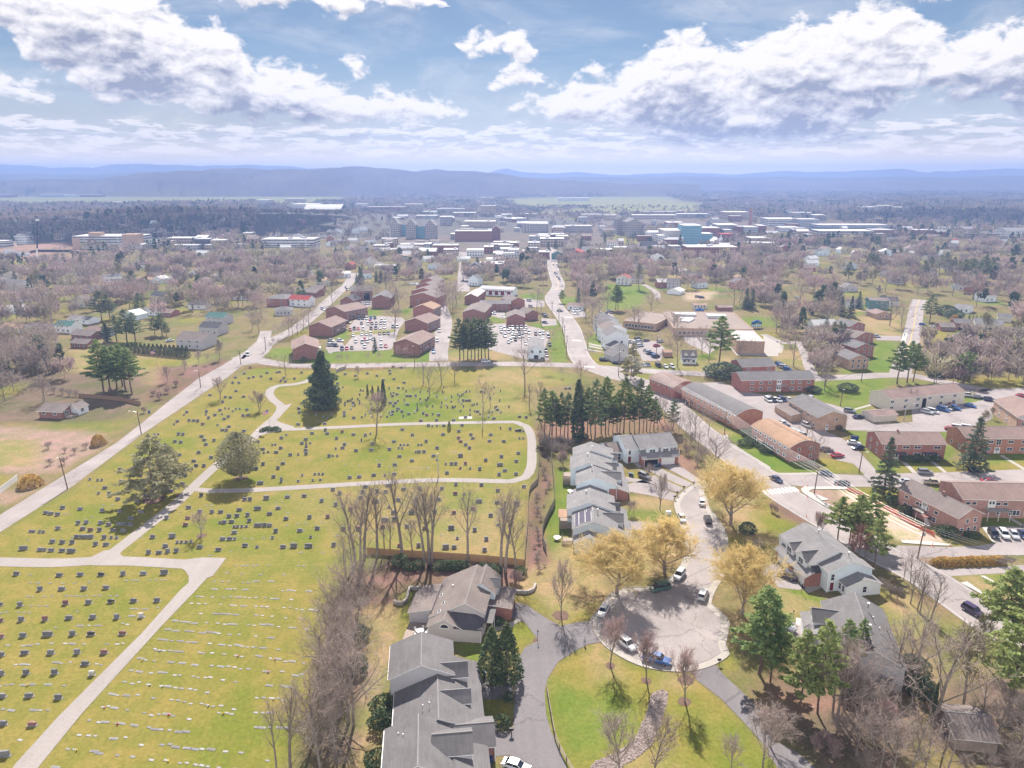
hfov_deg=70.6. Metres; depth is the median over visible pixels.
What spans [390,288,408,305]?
bare tree
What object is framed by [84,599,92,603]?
headstone
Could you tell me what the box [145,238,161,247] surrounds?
house
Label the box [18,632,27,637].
headstone
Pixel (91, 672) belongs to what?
headstone
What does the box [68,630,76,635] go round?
headstone
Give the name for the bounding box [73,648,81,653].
headstone
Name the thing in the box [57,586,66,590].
headstone
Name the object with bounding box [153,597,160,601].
headstone
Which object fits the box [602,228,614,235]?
town building
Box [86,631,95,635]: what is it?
headstone
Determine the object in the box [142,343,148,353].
arborvitae
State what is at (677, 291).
house
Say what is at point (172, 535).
headstone
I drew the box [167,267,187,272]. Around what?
house
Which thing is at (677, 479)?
driveway
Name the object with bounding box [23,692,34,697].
headstone
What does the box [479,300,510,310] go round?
apartment building
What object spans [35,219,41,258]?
light pole
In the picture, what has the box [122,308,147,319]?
house
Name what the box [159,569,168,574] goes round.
headstone
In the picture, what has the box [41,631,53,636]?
headstone
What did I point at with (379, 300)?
apartment building
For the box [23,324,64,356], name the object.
bare tree
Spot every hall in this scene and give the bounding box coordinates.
[290,203,322,208]
[522,222,548,232]
[614,215,626,234]
[622,217,641,236]
[641,223,675,234]
[682,244,736,256]
[702,227,719,234]
[706,220,726,226]
[712,223,737,231]
[717,233,732,241]
[719,211,748,219]
[734,226,743,234]
[745,236,766,241]
[754,225,766,234]
[774,226,795,230]
[788,212,811,217]
[809,214,826,220]
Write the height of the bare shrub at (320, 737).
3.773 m
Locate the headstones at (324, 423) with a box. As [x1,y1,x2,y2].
[88,366,570,480]
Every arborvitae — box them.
[133,343,138,352]
[138,343,143,353]
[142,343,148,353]
[146,343,150,353]
[154,344,161,354]
[158,344,164,354]
[162,344,169,355]
[166,344,172,355]
[170,345,177,356]
[174,345,181,356]
[179,345,186,356]
[183,346,191,357]
[476,625,508,686]
[489,622,524,686]
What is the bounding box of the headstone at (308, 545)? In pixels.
[304,543,312,547]
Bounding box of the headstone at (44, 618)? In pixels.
[41,616,48,620]
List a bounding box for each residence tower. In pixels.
[390,218,401,236]
[406,218,417,238]
[425,219,437,239]
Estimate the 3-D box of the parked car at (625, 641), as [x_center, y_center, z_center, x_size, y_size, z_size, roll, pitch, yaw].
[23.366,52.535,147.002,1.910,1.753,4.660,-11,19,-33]
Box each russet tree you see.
[848,531,856,551]
[849,522,871,556]
[861,530,873,560]
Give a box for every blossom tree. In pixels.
[213,338,224,359]
[631,261,647,288]
[872,284,882,297]
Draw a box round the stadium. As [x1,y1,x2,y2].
[255,199,273,204]
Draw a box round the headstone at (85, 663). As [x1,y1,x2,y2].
[80,660,90,665]
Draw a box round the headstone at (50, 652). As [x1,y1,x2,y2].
[46,649,55,654]
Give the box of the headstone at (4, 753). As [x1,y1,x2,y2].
[0,749,11,757]
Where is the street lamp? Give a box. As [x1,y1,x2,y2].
[57,457,67,488]
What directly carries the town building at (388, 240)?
on the ground at (582, 682)
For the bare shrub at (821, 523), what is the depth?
195.07 m
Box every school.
[623,311,694,330]
[662,311,752,335]
[727,329,764,353]
[858,206,883,209]
[875,205,893,208]
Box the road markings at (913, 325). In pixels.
[905,300,919,356]
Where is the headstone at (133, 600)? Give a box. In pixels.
[129,598,137,602]
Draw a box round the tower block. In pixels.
[480,205,495,216]
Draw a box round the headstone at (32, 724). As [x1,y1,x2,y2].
[26,721,38,726]
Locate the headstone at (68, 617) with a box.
[64,615,73,619]
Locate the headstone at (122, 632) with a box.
[118,630,127,634]
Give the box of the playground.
[751,320,761,328]
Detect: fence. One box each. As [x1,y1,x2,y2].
[0,475,17,492]
[4,250,87,257]
[78,393,140,404]
[367,547,523,565]
[524,468,538,566]
[542,451,554,550]
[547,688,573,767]
[847,487,935,536]
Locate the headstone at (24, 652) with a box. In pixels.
[19,650,29,654]
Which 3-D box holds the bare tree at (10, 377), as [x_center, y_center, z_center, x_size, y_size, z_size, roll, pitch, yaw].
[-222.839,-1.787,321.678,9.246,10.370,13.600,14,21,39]
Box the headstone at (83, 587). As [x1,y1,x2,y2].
[80,585,88,589]
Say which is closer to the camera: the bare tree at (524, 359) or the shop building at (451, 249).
the bare tree at (524, 359)
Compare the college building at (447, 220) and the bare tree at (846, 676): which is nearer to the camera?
the bare tree at (846, 676)
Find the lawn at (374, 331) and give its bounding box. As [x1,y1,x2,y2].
[346,329,395,334]
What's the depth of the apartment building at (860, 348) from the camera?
383.72 m
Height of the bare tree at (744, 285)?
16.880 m
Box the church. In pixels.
[710,235,721,244]
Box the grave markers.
[0,416,478,627]
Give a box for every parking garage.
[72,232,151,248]
[759,218,791,225]
[811,229,873,236]
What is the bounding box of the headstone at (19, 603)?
[16,601,23,606]
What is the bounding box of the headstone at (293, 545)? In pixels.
[289,543,297,547]
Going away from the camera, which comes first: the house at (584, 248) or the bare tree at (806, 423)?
the bare tree at (806, 423)
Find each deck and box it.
[558,509,571,528]
[562,534,573,545]
[563,469,570,484]
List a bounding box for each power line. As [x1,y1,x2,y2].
[620,350,1019,558]
[623,354,1022,563]
[626,358,1010,564]
[631,354,1017,553]
[663,376,1017,555]
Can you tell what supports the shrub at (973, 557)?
on the ground at (582, 682)
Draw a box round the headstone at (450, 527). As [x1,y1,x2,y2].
[447,525,454,529]
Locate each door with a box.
[363,293,369,298]
[644,459,658,465]
[661,457,674,464]
[778,553,787,567]
[793,569,803,585]
[829,582,833,590]
[921,398,926,407]
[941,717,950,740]
[987,500,992,507]
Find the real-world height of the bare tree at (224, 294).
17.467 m
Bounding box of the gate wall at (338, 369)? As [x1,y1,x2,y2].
[336,366,345,372]
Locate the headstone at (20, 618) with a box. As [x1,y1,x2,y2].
[17,616,25,621]
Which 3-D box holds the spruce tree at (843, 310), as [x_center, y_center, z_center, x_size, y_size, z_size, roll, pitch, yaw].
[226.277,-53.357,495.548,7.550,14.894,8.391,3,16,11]
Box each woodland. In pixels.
[0,198,1023,264]
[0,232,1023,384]
[2,190,1023,217]
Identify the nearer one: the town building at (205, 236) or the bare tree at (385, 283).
the bare tree at (385, 283)
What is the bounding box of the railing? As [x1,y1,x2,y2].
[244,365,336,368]
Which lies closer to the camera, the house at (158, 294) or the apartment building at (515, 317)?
the apartment building at (515, 317)
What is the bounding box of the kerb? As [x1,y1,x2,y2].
[590,483,729,671]
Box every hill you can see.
[0,164,1023,178]
[0,166,699,196]
[0,172,1023,191]
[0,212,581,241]
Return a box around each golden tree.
[559,526,669,596]
[630,509,706,574]
[692,452,777,524]
[695,539,801,614]
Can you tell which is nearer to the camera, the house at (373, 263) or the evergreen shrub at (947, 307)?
the evergreen shrub at (947, 307)
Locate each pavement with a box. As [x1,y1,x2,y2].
[487,623,513,632]
[509,618,520,625]
[591,477,728,670]
[723,435,816,474]
[730,341,777,355]
[763,335,783,353]
[796,618,801,633]
[801,486,848,507]
[803,586,821,592]
[855,404,871,409]
[899,459,916,472]
[901,330,907,344]
[901,540,951,545]
[931,461,945,471]
[960,581,988,597]
[982,526,997,541]
[1000,455,1023,468]
[1008,518,1023,525]
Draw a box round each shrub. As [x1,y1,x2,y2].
[16,474,44,490]
[44,441,52,448]
[90,434,107,446]
[155,391,163,398]
[308,731,329,749]
[324,745,351,766]
[347,654,367,674]
[353,623,369,641]
[354,564,365,579]
[363,747,381,767]
[366,707,392,731]
[367,692,393,718]
[368,392,384,403]
[390,554,408,566]
[403,561,416,571]
[411,559,426,569]
[431,560,445,571]
[439,559,453,570]
[443,560,457,571]
[450,559,463,570]
[455,560,470,570]
[488,563,497,570]
[492,564,503,572]
[493,616,504,625]
[494,713,510,729]
[501,691,514,702]
[508,569,516,579]
[513,565,527,575]
[513,571,522,581]
[534,432,553,448]
[535,431,550,442]
[545,439,558,453]
[552,435,563,446]
[555,443,569,452]
[555,449,568,464]
[561,436,576,446]
[571,436,581,442]
[673,434,683,445]
[682,445,692,454]
[685,431,694,442]
[693,455,703,464]
[701,361,743,379]
[737,439,753,446]
[738,521,757,535]
[740,430,751,435]
[744,435,757,442]
[752,439,762,446]
[756,442,770,449]
[759,445,774,453]
[804,386,822,392]
[809,733,824,750]
[815,512,823,526]
[816,515,827,529]
[816,729,833,744]
[827,709,866,738]
[827,710,851,728]
[827,736,845,758]
[833,666,865,691]
[836,382,859,391]
[845,675,886,703]
[849,747,884,767]
[858,677,892,703]
[863,714,893,745]
[873,697,900,720]
[874,672,905,697]
[880,579,889,591]
[884,582,896,596]
[885,495,899,505]
[885,724,915,751]
[889,586,904,598]
[897,504,913,514]
[900,455,912,461]
[900,715,924,746]
[902,653,933,680]
[904,653,916,676]
[904,676,935,701]
[911,454,924,462]
[923,455,932,461]
[926,370,943,377]
[928,558,940,567]
[932,455,942,461]
[933,524,950,534]
[933,556,948,567]
[937,305,957,315]
[937,556,952,567]
[938,525,961,538]
[942,310,965,318]
[947,557,958,566]
[949,557,962,566]
[953,752,978,767]
[954,556,968,567]
[961,556,974,566]
[963,531,976,538]
[965,555,980,566]
[965,698,994,714]
[969,531,982,538]
[972,556,985,566]
[977,747,1008,767]
[979,555,990,566]
[981,699,1023,726]
[985,556,995,566]
[989,555,999,565]
[993,555,1006,565]
[995,680,1022,703]
[995,738,1023,767]
[1001,555,1011,565]
[1002,689,1023,720]
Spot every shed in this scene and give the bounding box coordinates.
[661,349,672,356]
[691,303,706,308]
[715,305,733,310]
[860,409,898,421]
[934,703,1002,753]
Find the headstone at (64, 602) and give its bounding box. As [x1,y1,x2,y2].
[62,600,69,604]
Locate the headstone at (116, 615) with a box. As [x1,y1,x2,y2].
[113,613,120,618]
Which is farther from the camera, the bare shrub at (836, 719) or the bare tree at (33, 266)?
the bare tree at (33, 266)
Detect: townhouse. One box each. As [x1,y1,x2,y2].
[381,631,495,767]
[566,442,632,554]
[593,312,617,328]
[595,316,621,333]
[597,320,626,340]
[599,432,679,465]
[601,326,628,349]
[774,522,883,595]
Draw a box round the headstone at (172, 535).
[168,533,176,537]
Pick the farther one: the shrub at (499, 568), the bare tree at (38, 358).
the bare tree at (38, 358)
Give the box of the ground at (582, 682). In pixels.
[0,192,1023,767]
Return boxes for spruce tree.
[102,324,111,342]
[300,349,341,410]
[357,266,363,284]
[372,337,377,350]
[575,288,581,302]
[677,234,683,246]
[739,288,751,309]
[748,289,756,309]
[835,296,846,315]
[845,296,856,317]
[854,291,863,308]
[867,436,900,498]
[952,416,994,475]
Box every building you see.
[0,240,13,247]
[13,233,33,243]
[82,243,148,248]
[166,237,200,243]
[171,244,201,249]
[195,238,213,248]
[196,235,212,237]
[204,244,219,249]
[210,239,228,248]
[246,236,261,242]
[261,236,319,246]
[266,294,290,305]
[285,198,306,201]
[291,335,320,359]
[308,315,346,336]
[325,302,367,319]
[350,286,372,299]
[355,203,368,207]
[367,206,390,209]
[372,243,389,247]
[372,290,395,307]
[381,238,397,245]
[384,239,393,243]
[391,206,406,211]
[393,330,435,354]
[397,214,408,217]
[397,245,413,253]
[398,254,413,260]
[400,242,423,246]
[401,224,405,235]
[402,251,418,257]
[403,312,441,331]
[404,203,423,208]
[410,289,445,305]
[411,284,443,294]
[413,301,441,316]
[415,214,437,218]
[416,226,424,237]
[416,280,444,289]
[417,240,428,242]
[419,248,437,257]
[420,275,443,283]
[422,210,437,214]
[424,241,431,247]
[429,240,440,244]
[433,243,458,252]
[436,208,464,213]
[440,215,452,225]
[443,247,458,254]
[446,253,452,260]
[453,211,475,216]
[455,230,491,240]
[463,301,491,320]
[464,220,495,226]
[465,288,484,303]
[467,248,483,256]
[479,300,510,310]
[480,260,504,271]
[480,285,516,295]
[484,244,493,252]
[491,243,498,249]
[492,225,500,240]
[493,240,509,242]
[495,251,502,257]
[498,243,512,250]
[500,246,511,251]
[501,213,511,218]
[502,294,524,308]
[503,252,514,257]
[506,309,524,325]
[508,247,518,256]
[509,240,518,247]
[512,217,522,221]
[514,227,519,231]
[517,221,527,227]
[519,307,537,319]
[527,337,544,358]
[528,240,539,249]
[529,234,549,240]
[538,249,549,258]
[539,233,558,236]
[540,237,563,245]
[553,225,563,232]
[555,235,567,239]
[564,224,591,232]
[578,217,587,222]
[580,213,602,218]
[581,233,591,239]
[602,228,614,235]
[603,214,615,219]
[606,240,617,247]
[618,238,623,245]
[626,246,646,255]
[630,214,676,218]
[636,235,651,241]
[640,241,657,247]
[641,210,677,213]
[648,372,691,398]
[663,238,678,244]
[664,221,683,227]
[667,245,680,250]
[675,213,708,217]
[681,382,764,428]
[720,229,731,232]
[728,215,741,221]
[730,358,776,372]
[731,370,815,391]
[750,418,819,461]
[774,394,847,430]
[778,227,793,232]
[784,223,799,226]
[792,218,819,227]
[793,229,808,233]
[809,224,889,229]
[832,318,864,330]
[834,349,868,369]
[840,338,873,356]
[843,329,874,343]
[865,429,947,459]
[866,229,894,232]
[869,383,966,410]
[897,479,983,535]
[907,229,932,235]
[929,229,948,236]
[932,226,955,232]
[938,480,1023,521]
[945,426,1023,453]
[952,231,999,237]
[956,226,978,230]
[992,395,1023,425]
[995,228,1023,237]
[1017,415,1023,425]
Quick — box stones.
[590,689,668,767]
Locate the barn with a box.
[558,197,588,200]
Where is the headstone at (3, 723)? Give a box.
[0,720,8,725]
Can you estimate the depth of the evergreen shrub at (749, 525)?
192.77 m
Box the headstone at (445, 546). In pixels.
[442,544,449,548]
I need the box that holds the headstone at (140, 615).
[137,612,144,617]
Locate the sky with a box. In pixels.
[0,0,1023,174]
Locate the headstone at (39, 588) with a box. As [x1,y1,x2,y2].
[36,586,43,590]
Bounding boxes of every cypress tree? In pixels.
[381,380,386,403]
[570,379,584,440]
[929,682,939,722]
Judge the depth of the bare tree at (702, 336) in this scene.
388.55 m
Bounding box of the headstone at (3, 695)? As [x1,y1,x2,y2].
[0,693,7,698]
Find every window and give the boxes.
[440,624,448,628]
[862,586,866,592]
[996,439,1001,444]
[1008,510,1016,515]
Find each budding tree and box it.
[26,273,41,289]
[38,262,46,271]
[113,262,125,272]
[141,263,150,276]
[178,278,185,285]
[239,288,246,305]
[867,269,878,283]
[942,622,1005,704]
[960,260,974,272]
[975,609,998,661]
[981,311,997,327]
[981,409,992,425]
[993,283,1004,302]
[1012,320,1023,328]
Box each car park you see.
[326,341,342,353]
[328,316,404,352]
[477,323,548,359]
[490,311,504,318]
[524,299,543,307]
[541,318,556,325]
[570,310,585,317]
[629,339,664,360]
[683,336,726,353]
[703,382,763,406]
[753,397,875,474]
[826,388,1023,431]
[896,526,1023,557]
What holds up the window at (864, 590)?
in the townhouse at (826, 561)
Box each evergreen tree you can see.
[106,432,194,504]
[154,443,178,473]
[212,431,260,478]
[619,342,642,378]
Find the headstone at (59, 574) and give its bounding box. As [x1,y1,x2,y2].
[55,572,63,576]
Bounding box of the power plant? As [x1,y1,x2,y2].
[743,226,757,233]
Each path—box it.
[0,556,182,568]
[13,557,225,767]
[90,548,126,564]
[110,379,307,551]
[181,421,536,494]
[253,419,293,436]
[279,404,290,413]
[643,285,660,298]
[760,334,818,375]
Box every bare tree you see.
[0,290,21,307]
[0,294,22,318]
[0,320,15,338]
[0,329,14,350]
[0,347,27,380]
[0,351,21,385]
[0,368,24,400]
[0,369,26,390]
[1,280,24,302]
[1,318,33,338]
[2,339,34,375]
[8,325,43,340]
[8,335,33,367]
[10,286,32,303]
[11,277,73,322]
[11,286,55,321]
[16,343,56,381]
[18,334,67,366]
[21,379,54,400]
[23,260,39,274]
[23,321,53,338]
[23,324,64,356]
[26,374,53,402]
[27,320,64,337]
[35,326,62,354]
[36,316,66,340]
[37,342,62,361]
[56,284,84,300]
[74,269,102,285]
[80,283,100,296]
[86,280,116,299]
[114,281,139,309]
[116,273,137,291]
[130,281,152,305]
[133,283,148,296]
[143,257,166,271]
[158,255,178,271]
[158,366,171,381]
[172,265,187,278]
[183,287,201,312]
[189,509,210,535]
[196,284,218,299]
[197,286,219,306]
[198,278,216,285]
[199,286,225,310]
[202,253,217,270]
[209,373,228,398]
[215,287,235,303]
[218,260,237,273]
[218,273,236,290]
[223,277,242,288]
[225,277,247,307]
[230,261,249,273]
[240,309,265,328]
[243,272,260,289]
[246,292,262,307]
[246,389,267,410]
[247,311,270,332]
[250,294,273,317]
[255,698,287,767]
[257,260,270,279]
[259,267,275,282]
[268,672,316,767]
[269,644,343,738]
[270,677,348,767]
[271,313,294,328]
[271,353,293,374]
[272,666,359,761]
[282,597,358,681]
[283,317,304,334]
[285,594,364,668]
[286,662,354,744]
[288,312,306,333]
[293,307,311,329]
[293,612,372,676]
[296,305,315,324]
[297,610,352,679]
[297,616,366,691]
[298,621,384,715]
[299,555,363,616]
[304,588,369,661]
[305,574,364,639]
[305,653,332,716]
[310,554,388,623]
[311,616,394,723]
[312,581,389,654]
[312,625,412,727]
[313,590,342,651]
[315,698,341,753]
[316,486,369,564]
[322,543,382,606]
[325,282,339,304]
[327,516,376,571]
[331,539,365,597]
[332,497,377,569]
[349,469,393,557]
[351,282,366,296]
[351,480,390,556]
[356,277,368,289]
[359,281,374,296]
[359,390,390,433]
[370,284,384,294]
[372,466,419,560]
[375,513,396,553]
[378,515,393,548]
[379,276,398,290]
[381,274,396,288]
[383,304,403,330]
[384,285,400,307]
[389,487,441,562]
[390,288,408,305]
[400,264,412,283]
[401,517,418,549]
[407,475,445,564]
[407,476,453,563]
[413,360,435,383]
[417,364,442,395]
[429,356,452,384]
[432,278,447,289]
[432,282,453,308]
[435,283,461,308]
[442,283,460,308]
[442,294,461,314]
[445,481,481,561]
[447,358,461,380]
[448,281,463,304]
[474,376,495,411]
[485,384,496,406]
[488,480,522,570]
[491,488,536,572]
[494,513,534,569]
[510,343,547,387]
[515,327,528,347]
[522,383,535,406]
[529,288,545,301]
[532,382,548,418]
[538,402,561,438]
[546,553,579,615]
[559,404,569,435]
[568,360,590,377]
[574,293,593,314]
[575,251,589,266]
[578,293,600,314]
[580,297,605,322]
[582,331,592,346]
[585,296,608,313]
[588,312,607,335]
[589,612,627,665]
[591,264,601,272]
[592,702,647,767]
[596,289,612,306]
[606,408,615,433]
[615,260,629,272]
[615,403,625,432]
[620,304,647,329]
[624,306,648,330]
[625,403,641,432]
[626,627,660,680]
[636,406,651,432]
[636,709,683,767]
[642,461,657,483]
[644,290,661,307]
[645,260,658,277]
[646,472,676,509]
[652,263,671,288]
[655,394,666,421]
[660,394,671,421]
[660,644,701,701]
[661,310,686,327]
[662,323,700,366]
[665,413,681,432]
[671,311,689,328]
[673,411,686,433]
[677,416,694,448]
[679,401,708,438]
[683,429,737,467]
[685,422,706,451]
[686,260,698,270]
[694,264,707,277]
[694,325,714,353]
[695,327,732,361]
[695,440,713,469]
[703,259,716,271]
[703,407,721,433]
[707,267,728,285]
[719,276,746,301]
[720,728,749,767]
[731,280,750,300]
[733,333,748,347]
[735,278,749,302]
[743,270,763,282]
[748,690,790,767]
[752,538,763,548]
[755,695,804,747]
[757,260,775,275]
[764,307,787,331]
[765,270,782,282]
[766,261,784,277]
[766,294,779,305]
[773,324,789,344]
[782,322,815,366]
[787,280,812,305]
[790,271,808,287]
[794,414,818,435]
[795,296,816,316]
[800,429,833,465]
[802,269,821,289]
[807,272,830,296]
[809,624,903,715]
[811,643,872,716]
[812,342,848,382]
[819,369,837,390]
[820,296,842,314]
[823,273,845,285]
[825,276,851,298]
[826,699,881,756]
[829,635,896,709]
[830,626,893,710]
[842,411,849,431]
[849,683,907,749]
[853,605,933,673]
[856,695,920,767]
[859,670,925,737]
[869,596,967,687]
[870,704,946,767]
[876,270,900,291]
[877,294,906,325]
[881,607,1018,726]
[882,614,942,680]
[889,699,957,767]
[893,300,922,325]
[898,544,935,581]
[899,553,913,580]
[904,263,925,283]
[908,569,922,603]
[909,569,935,614]
[909,715,958,767]
[910,555,931,579]
[911,274,929,293]
[914,571,932,610]
[921,716,982,767]
[929,339,962,353]
[929,572,957,619]
[941,337,958,368]
[945,269,970,295]
[956,280,987,305]
[957,668,1012,720]
[969,272,994,285]
[969,344,1000,358]
[977,689,1022,733]
[979,687,1023,744]
[983,705,1023,767]
[989,278,1008,290]
[995,269,1023,282]
[1001,282,1023,300]
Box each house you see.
[0,304,26,313]
[0,322,32,333]
[1,248,16,253]
[2,278,33,288]
[3,270,21,278]
[7,282,30,290]
[17,250,29,255]
[30,322,42,330]
[37,400,88,418]
[54,320,82,332]
[66,315,99,324]
[69,338,93,347]
[71,294,92,307]
[71,329,101,338]
[84,285,102,292]
[85,326,114,337]
[102,273,122,281]
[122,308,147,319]
[137,276,153,281]
[139,261,153,268]
[142,307,166,315]
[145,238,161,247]
[146,272,165,276]
[148,267,162,271]
[150,291,173,302]
[152,275,168,282]
[161,309,179,316]
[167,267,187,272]
[175,331,217,349]
[187,300,211,308]
[196,250,210,254]
[198,321,228,335]
[205,312,233,323]
[274,306,292,315]
[280,245,291,249]
[288,294,314,306]
[298,288,324,296]
[310,244,319,248]
[310,285,325,289]
[316,277,329,285]
[326,235,333,240]
[326,240,336,246]
[340,271,350,277]
[340,294,360,304]
[344,244,354,248]
[345,261,355,268]
[347,238,358,242]
[352,228,358,233]
[354,246,368,256]
[358,226,367,230]
[360,269,371,278]
[365,237,376,243]
[365,256,374,264]
[367,261,383,267]
[371,248,381,258]
[402,564,515,642]
[422,255,433,261]
[428,262,441,269]
[436,267,452,273]
[457,256,470,261]
[468,274,482,285]
[469,261,482,270]
[551,250,561,258]
[567,302,584,310]
[569,249,584,257]
[582,246,593,250]
[603,347,629,361]
[605,340,627,352]
[616,273,630,284]
[630,275,643,282]
[650,253,663,261]
[655,278,666,287]
[666,278,680,288]
[667,287,684,294]
[680,350,697,364]
[687,271,702,277]
[691,278,707,288]
[729,277,748,288]
[731,274,748,280]
[779,244,789,251]
[799,265,816,271]
[800,592,907,691]
[804,255,818,260]
[804,260,818,265]
[807,319,835,328]
[814,248,829,255]
[819,246,830,251]
[836,247,846,253]
[839,282,858,291]
[841,262,857,268]
[843,299,863,307]
[865,297,889,308]
[867,308,889,318]
[879,248,892,255]
[879,270,896,277]
[879,296,898,305]
[887,276,904,283]
[922,254,939,260]
[936,322,955,330]
[948,240,958,246]
[950,318,971,329]
[951,283,972,289]
[954,304,973,312]
[964,286,977,292]
[971,318,1003,328]
[974,290,997,301]
[997,313,1012,322]
[999,237,1007,241]
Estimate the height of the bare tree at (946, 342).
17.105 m
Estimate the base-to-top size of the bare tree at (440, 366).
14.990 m
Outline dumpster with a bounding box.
[851,435,858,439]
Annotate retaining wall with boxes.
[393,586,418,605]
[515,583,536,593]
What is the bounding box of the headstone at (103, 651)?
[99,649,108,654]
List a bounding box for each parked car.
[501,756,530,767]
[597,603,609,617]
[599,357,607,360]
[618,633,637,651]
[637,470,651,479]
[641,651,670,666]
[649,579,671,592]
[673,566,685,580]
[677,513,685,522]
[697,587,708,600]
[698,498,705,505]
[703,515,712,523]
[764,395,771,401]
[769,475,782,482]
[779,570,797,580]
[782,366,792,370]
[787,622,797,631]
[801,420,810,427]
[818,469,833,475]
[820,446,833,451]
[830,452,844,457]
[834,479,849,485]
[843,407,855,412]
[846,439,860,444]
[851,444,864,449]
[852,414,864,418]
[898,478,909,483]
[917,468,933,474]
[921,408,933,414]
[922,478,939,485]
[926,407,939,413]
[936,405,949,411]
[949,404,961,409]
[961,600,985,617]
[963,402,976,407]
[967,467,984,472]
[972,394,982,398]
[980,477,995,480]
[983,396,994,401]
[987,527,999,538]
[997,527,1010,538]
[1007,529,1019,539]
[1017,529,1023,538]
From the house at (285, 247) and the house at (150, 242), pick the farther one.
the house at (150, 242)
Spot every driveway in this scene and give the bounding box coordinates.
[481,675,513,699]
[495,731,512,755]
[511,603,599,767]
[625,475,682,491]
[628,480,675,500]
[630,521,680,532]
[642,467,691,486]
[662,464,698,482]
[693,665,814,767]
[763,563,782,575]
[772,576,804,589]
[774,622,801,637]
[876,336,900,340]
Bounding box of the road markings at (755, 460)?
[545,249,972,625]
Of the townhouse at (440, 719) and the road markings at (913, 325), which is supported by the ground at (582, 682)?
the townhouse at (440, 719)
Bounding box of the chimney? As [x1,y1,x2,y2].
[748,208,752,224]
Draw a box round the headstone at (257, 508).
[253,506,261,509]
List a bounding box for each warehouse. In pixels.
[0,194,17,197]
[37,194,64,196]
[64,194,79,196]
[80,194,104,196]
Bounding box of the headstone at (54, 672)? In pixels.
[50,668,59,674]
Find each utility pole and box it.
[617,348,622,375]
[723,411,729,434]
[814,465,819,493]
[917,525,929,557]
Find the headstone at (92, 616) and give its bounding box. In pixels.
[88,614,96,618]
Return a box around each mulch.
[142,494,164,503]
[196,533,206,537]
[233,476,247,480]
[552,611,568,619]
[606,662,614,668]
[641,677,650,683]
[677,675,693,684]
[677,696,691,705]
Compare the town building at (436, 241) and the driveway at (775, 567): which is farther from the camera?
the town building at (436, 241)
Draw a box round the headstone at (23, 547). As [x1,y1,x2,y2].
[18,545,28,549]
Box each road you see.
[0,350,253,531]
[232,355,730,377]
[241,331,271,358]
[244,273,357,358]
[429,304,451,360]
[457,252,469,291]
[545,247,1023,646]
[598,479,721,665]
[777,469,1023,486]
[814,373,990,391]
[889,299,925,373]
[939,565,1023,575]
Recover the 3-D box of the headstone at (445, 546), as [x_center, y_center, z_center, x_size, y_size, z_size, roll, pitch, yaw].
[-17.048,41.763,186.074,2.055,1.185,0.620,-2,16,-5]
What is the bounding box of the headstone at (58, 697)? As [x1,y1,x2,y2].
[53,694,63,699]
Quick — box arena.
[304,204,346,212]
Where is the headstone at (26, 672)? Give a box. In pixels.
[21,669,30,674]
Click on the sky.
(607, 87)
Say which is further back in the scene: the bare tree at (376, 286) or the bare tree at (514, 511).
the bare tree at (376, 286)
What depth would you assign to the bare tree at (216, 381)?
309.30 m
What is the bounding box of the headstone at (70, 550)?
[66,548,76,552]
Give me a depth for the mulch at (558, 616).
157.60 m
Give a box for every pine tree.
[79,338,118,394]
[85,346,125,395]
[86,290,112,320]
[96,322,113,341]
[98,294,116,318]
[101,345,125,388]
[103,347,140,390]
[105,314,124,340]
[111,309,137,342]
[111,344,131,386]
[113,347,146,393]
[123,312,146,340]
[131,293,147,308]
[147,317,160,335]
[150,312,168,335]
[160,323,170,336]
[184,284,197,306]
[448,318,468,359]
[453,321,473,358]
[454,317,478,359]
[464,316,484,359]
[468,320,486,358]
[474,317,491,358]
[478,317,498,358]
[479,321,495,357]
[534,388,555,433]
[540,390,563,434]
[549,397,566,434]
[555,391,569,434]
[555,392,577,435]
[557,290,565,298]
[571,388,590,421]
[579,378,609,441]
[583,386,597,433]
[591,388,610,432]
[594,376,620,434]
[607,398,620,432]
[609,377,638,432]
[610,284,621,309]
[610,285,625,302]
[611,392,628,430]
[623,392,638,430]
[629,378,649,433]
[639,385,658,431]
[647,397,663,430]
[663,398,680,430]
[703,315,739,361]
[728,585,796,674]
[750,611,797,682]
[777,628,825,713]
[797,617,851,713]
[821,496,856,539]
[833,619,866,661]
[837,504,866,543]
[841,261,855,278]
[841,494,877,545]
[854,617,872,641]
[855,493,889,531]
[863,518,896,566]
[866,253,877,266]
[873,254,882,266]
[885,340,911,383]
[896,340,927,382]
[906,343,929,381]
[920,260,929,275]
[921,293,943,321]
[926,257,936,268]
[936,255,947,272]
[943,252,952,271]
[949,256,960,266]
[954,353,966,381]
[957,351,979,383]
[964,258,979,275]
[966,353,984,381]
[969,566,1023,628]
[975,612,1023,708]
[977,254,995,281]
[986,256,999,277]
[994,593,1023,626]
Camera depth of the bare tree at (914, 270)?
634.22 m
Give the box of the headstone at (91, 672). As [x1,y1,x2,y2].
[88,670,96,675]
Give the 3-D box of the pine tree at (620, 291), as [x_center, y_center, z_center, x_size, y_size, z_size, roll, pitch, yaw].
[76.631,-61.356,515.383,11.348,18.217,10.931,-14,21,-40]

